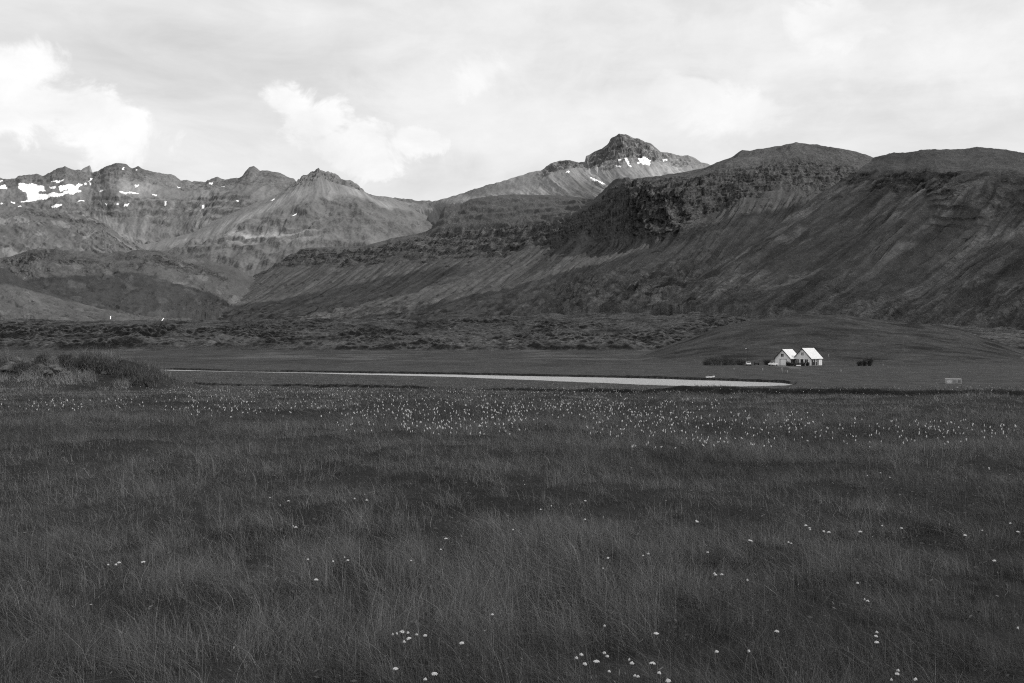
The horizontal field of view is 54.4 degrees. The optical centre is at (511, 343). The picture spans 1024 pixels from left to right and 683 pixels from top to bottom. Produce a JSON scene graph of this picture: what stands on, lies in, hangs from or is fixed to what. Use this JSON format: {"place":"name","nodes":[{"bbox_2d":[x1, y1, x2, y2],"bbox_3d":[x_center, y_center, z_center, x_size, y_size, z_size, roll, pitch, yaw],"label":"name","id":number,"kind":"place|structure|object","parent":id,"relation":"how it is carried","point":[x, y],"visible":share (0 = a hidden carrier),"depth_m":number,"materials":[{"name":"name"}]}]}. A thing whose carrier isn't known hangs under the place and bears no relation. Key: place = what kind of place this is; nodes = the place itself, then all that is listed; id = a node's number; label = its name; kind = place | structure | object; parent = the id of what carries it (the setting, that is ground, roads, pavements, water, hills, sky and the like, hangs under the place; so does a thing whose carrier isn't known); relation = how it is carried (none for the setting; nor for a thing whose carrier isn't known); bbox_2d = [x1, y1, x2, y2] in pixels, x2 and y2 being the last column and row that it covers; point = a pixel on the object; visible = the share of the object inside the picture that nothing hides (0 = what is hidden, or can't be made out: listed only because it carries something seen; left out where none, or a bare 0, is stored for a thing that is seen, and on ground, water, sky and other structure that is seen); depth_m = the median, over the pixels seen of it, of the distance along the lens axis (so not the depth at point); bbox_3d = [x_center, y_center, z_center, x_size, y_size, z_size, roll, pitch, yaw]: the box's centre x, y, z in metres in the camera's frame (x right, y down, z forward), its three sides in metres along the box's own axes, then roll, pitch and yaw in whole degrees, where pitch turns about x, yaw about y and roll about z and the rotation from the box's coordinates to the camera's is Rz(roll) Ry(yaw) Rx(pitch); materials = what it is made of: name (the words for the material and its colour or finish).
{"place":"outdoors","nodes":[
{"label":"outdoors","id":0,"kind":"place"},
{"bbox_2d":[0,206,146,257],"bbox_3d":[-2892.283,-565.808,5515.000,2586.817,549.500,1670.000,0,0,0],"label":"mountain shoulder","id":1,"kind":"object","parent":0,"point":[22,229],"visible":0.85,"depth_m":5473.45},
{"bbox_2d":[81,165,91,172],"bbox_3d":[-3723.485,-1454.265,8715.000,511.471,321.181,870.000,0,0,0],"label":"mountain tooth","id":2,"kind":"object","parent":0,"point":[87,169],"visible":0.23,"depth_m":8929.56},
{"bbox_2d":[0,268,198,321],"bbox_3d":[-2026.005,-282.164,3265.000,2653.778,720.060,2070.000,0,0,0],"label":"mountain flank","id":3,"kind":"object","parent":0,"point":[20,298],"visible":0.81,"depth_m":3068.05,"materials":[{"name":"grey stone"}]},
{"bbox_2d":[0,248,254,319],"bbox_3d":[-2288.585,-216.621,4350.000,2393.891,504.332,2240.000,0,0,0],"label":"hill","id":4,"kind":"structure","parent":0,"point":[151,283],"depth_m":4458.17,"materials":[{"name":"grey stone"}]},
{"bbox_2d":[0,163,431,244],"bbox_3d":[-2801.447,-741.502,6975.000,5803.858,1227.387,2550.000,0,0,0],"label":"mountain range","id":5,"kind":"structure","parent":0,"point":[137,205],"depth_m":7098.37,"materials":[{"name":"grey stone"}]},
{"bbox_2d":[138,168,434,275],"bbox_3d":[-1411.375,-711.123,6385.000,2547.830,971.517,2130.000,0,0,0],"label":"mountain crest","id":6,"kind":"object","parent":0,"point":[318,208],"visible":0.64,"depth_m":6174.47,"materials":[{"name":"grey stone"}]},
{"bbox_2d":[167,370,791,386],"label":"river","id":7,"kind":"structure","parent":0,"point":[668,382],"depth_m":244.72,"materials":[{"name":"grey liquid"}]},
{"bbox_2d":[0,311,1023,682],"bbox_3d":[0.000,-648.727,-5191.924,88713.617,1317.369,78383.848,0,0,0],"label":"ground","id":8,"kind":"structure","parent":0,"point":[636,345],"depth_m":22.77,"materials":[{"name":"plant"}]},
{"bbox_2d":[0,365,13,371],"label":"mound rock","id":9,"kind":"object","parent":8,"relation":"on","point":[4,368],"visible":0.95,"depth_m":96.47,"materials":[{"name":"grey stone"}]},
{"bbox_2d":[5,361,15,366],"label":"mound rock","id":10,"kind":"object","parent":8,"relation":"on","point":[9,362],"visible":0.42,"depth_m":98.11,"materials":[{"name":"grey stone"}]},
{"bbox_2d":[9,357,21,362],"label":"mound rock","id":11,"kind":"object","parent":8,"relation":"on","point":[13,358],"visible":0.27,"depth_m":100.01,"materials":[{"name":"grey stone"}]},
{"bbox_2d":[9,359,38,374],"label":"mound shrub","id":12,"kind":"object","parent":8,"relation":"on","point":[21,367],"visible":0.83,"depth_m":96.50,"materials":[{"name":"grey plant"}]},
{"bbox_2d":[33,351,50,365],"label":"mound shrub","id":13,"kind":"object","parent":8,"relation":"on","point":[40,358],"visible":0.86,"depth_m":98.65,"materials":[{"name":"grey plant"}]},
{"bbox_2d":[42,369,52,374],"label":"mound rock","id":14,"kind":"object","parent":8,"relation":"on","point":[48,371],"visible":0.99,"depth_m":95.53,"materials":[{"name":"grey stone"}]},
{"bbox_2d":[48,364,58,369],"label":"mound rock","id":15,"kind":"object","parent":8,"relation":"on","point":[51,366],"visible":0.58,"depth_m":96.95,"materials":[{"name":"grey stone"}]},
{"bbox_2d":[53,367,65,372],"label":"mound rock","id":16,"kind":"object","parent":8,"relation":"on","point":[57,369],"visible":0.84,"depth_m":95.94,"materials":[{"name":"grey stone"}]},
{"bbox_2d":[56,352,74,367],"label":"mound shrub","id":17,"kind":"object","parent":8,"relation":"on","point":[62,357],"visible":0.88,"depth_m":97.90,"materials":[{"name":"grey plant"}]},
{"bbox_2d":[60,371,70,375],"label":"mound rock","id":18,"kind":"object","parent":8,"relation":"on","point":[62,372],"visible":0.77,"depth_m":95.49,"materials":[{"name":"grey stone"}]},
{"bbox_2d":[68,350,98,367],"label":"mound shrub","id":19,"kind":"object","parent":8,"relation":"on","point":[87,356],"visible":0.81,"depth_m":97.39,"materials":[{"name":"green plant"}]},
{"bbox_2d":[80,354,117,370],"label":"mound shrub","id":20,"kind":"object","parent":8,"relation":"on","point":[94,364],"visible":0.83,"depth_m":97.24,"materials":[{"name":"grey plant"}]},
{"bbox_2d":[95,357,127,374],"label":"mound shrub","id":21,"kind":"object","parent":8,"relation":"on","point":[109,368],"visible":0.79,"depth_m":96.87,"materials":[{"name":"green plant"}]},
{"bbox_2d":[112,365,142,379],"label":"mound shrub","id":22,"kind":"object","parent":8,"relation":"on","point":[126,373],"visible":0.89,"depth_m":95.62,"materials":[{"name":"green plant"}]},
{"bbox_2d":[131,372,155,386],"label":"mound shrub","id":23,"kind":"object","parent":8,"relation":"on","point":[144,381],"visible":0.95,"depth_m":94.57,"materials":[{"name":"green plant"}]},
{"bbox_2d":[459,641,463,682],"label":"white flower","id":24,"kind":"object","parent":8,"relation":"on","point":[461,642],"visible":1,"depth_m":5.87,"materials":[{"name":"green plant"}]},
{"bbox_2d":[1,384,1023,447],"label":"cotton grass drift","id":25,"kind":"object","parent":8,"relation":"on","point":[554,406],"visible":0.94,"depth_m":26.54,"materials":[{"name":"white plant"}]},
{"bbox_2d":[593,660,598,681],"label":"white flower","id":26,"kind":"object","parent":8,"relation":"on","point":[596,661],"visible":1,"depth_m":5.50,"materials":[{"name":"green plant"}]},
{"bbox_2d":[651,632,658,680],"bbox_3d":[0.895,2.019,6.282,0.036,0.404,0.036,5,1,20],"label":"white flower","id":27,"kind":"object","parent":8,"relation":"on","point":[656,633],"visible":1,"depth_m":6.28,"materials":[{"name":"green plant"}]},
{"bbox_2d":[708,356,718,364],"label":"willow shrub","id":28,"kind":"object","parent":8,"relation":"on","point":[714,361],"visible":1,"depth_m":394.12,"materials":[{"name":"black plant"}]},
{"bbox_2d":[714,574,716,622],"bbox_3d":[1.579,1.991,7.734,0.026,0.404,0.025,1,-6,15],"label":"white flower","id":29,"kind":"object","parent":8,"relation":"on","point":[715,575],"visible":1,"depth_m":7.74,"materials":[{"name":"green plant"}]},
{"bbox_2d":[722,356,732,364],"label":"willow shrub","id":30,"kind":"object","parent":8,"relation":"on","point":[728,358],"visible":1,"depth_m":394.24,"materials":[{"name":"black plant"}]},
{"bbox_2d":[728,357,737,364],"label":"willow shrub","id":31,"kind":"object","parent":8,"relation":"on","point":[733,361],"visible":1,"depth_m":394.40,"materials":[{"name":"black plant"}]},
{"bbox_2d":[734,357,746,364],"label":"willow shrub","id":32,"kind":"object","parent":8,"relation":"on","point":[737,363],"visible":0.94,"depth_m":397.56,"materials":[{"name":"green plant"}]},
{"bbox_2d":[762,358,771,364],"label":"garden bush","id":33,"kind":"object","parent":8,"relation":"on","point":[766,361],"visible":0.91,"depth_m":401.62,"materials":[{"name":"black plant"}]},
{"bbox_2d":[774,630,778,673],"bbox_3d":[1.677,2.023,6.343,0.030,0.404,0.031,3,0,8],"label":"white flower","id":34,"kind":"object","parent":8,"relation":"on","point":[777,631],"visible":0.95,"depth_m":6.34,"materials":[{"name":"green plant"}]},
{"bbox_2d":[774,349,795,365],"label":"house","id":35,"kind":"structure","parent":8,"relation":"on","point":[783,357],"depth_m":391.75,"materials":[{"name":"white paint"}]},
{"bbox_2d":[780,359,785,364],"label":"garage door","id":36,"kind":"structure","parent":35,"relation":"in","point":[782,361],"depth_m":391.34,"materials":[{"name":"white paint"}]},
{"bbox_2d":[794,348,822,365],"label":"farmhouse","id":37,"kind":"object","parent":8,"relation":"on","point":[813,356],"visible":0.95,"depth_m":391.16,"materials":[{"name":"white wood"}]},
{"bbox_2d":[856,582,858,635],"bbox_3d":[2.570,1.970,7.403,0.019,0.404,0.019,0,0,42],"label":"white flower","id":38,"kind":"object","parent":8,"relation":"on","point":[857,583],"visible":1,"depth_m":7.40,"materials":[{"name":"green plant"}]},
{"bbox_2d":[861,359,867,365],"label":"garden bush","id":39,"kind":"object","parent":8,"relation":"on","point":[865,362],"visible":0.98,"depth_m":384.87,"materials":[{"name":"black plant"}]},
{"bbox_2d":[866,357,873,365],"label":"garden bush","id":40,"kind":"object","parent":8,"relation":"on","point":[870,361],"visible":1,"depth_m":385.67,"materials":[{"name":"black plant"}]},
{"bbox_2d":[874,641,878,682],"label":"white flower","id":41,"kind":"object","parent":8,"relation":"on","point":[877,642],"visible":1,"depth_m":6.20,"materials":[{"name":"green plant"}]},
{"bbox_2d":[945,379,961,383],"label":"concrete tank","id":42,"kind":"object","parent":8,"relation":"on","point":[953,381],"visible":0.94,"depth_m":215.46,"materials":[{"name":"grey concrete"}]},
{"bbox_2d":[0,0,1023,200],"label":"sky","id":43,"kind":"structure","parent":0,"point":[417,100],"materials":[{"name":"white"}]},
{"bbox_2d":[218,142,872,320],"bbox_3d":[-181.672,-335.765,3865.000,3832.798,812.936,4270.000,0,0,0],"label":"mountain ridge","id":44,"kind":"structure","parent":0,"point":[645,245],"depth_m":3507.28,"materials":[{"name":"grey stone"}]},
{"bbox_2d":[408,134,709,223],"bbox_3d":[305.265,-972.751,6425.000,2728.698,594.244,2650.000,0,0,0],"label":"mountain peak","id":45,"kind":"structure","parent":0,"point":[597,172],"depth_m":5929.88,"materials":[{"name":"grey stone"}]},
{"bbox_2d":[659,147,1023,328],"bbox_3d":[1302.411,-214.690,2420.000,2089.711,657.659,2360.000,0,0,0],"label":"mountain spur","id":46,"kind":"structure","parent":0,"point":[932,236],"depth_m":2211.15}
]}

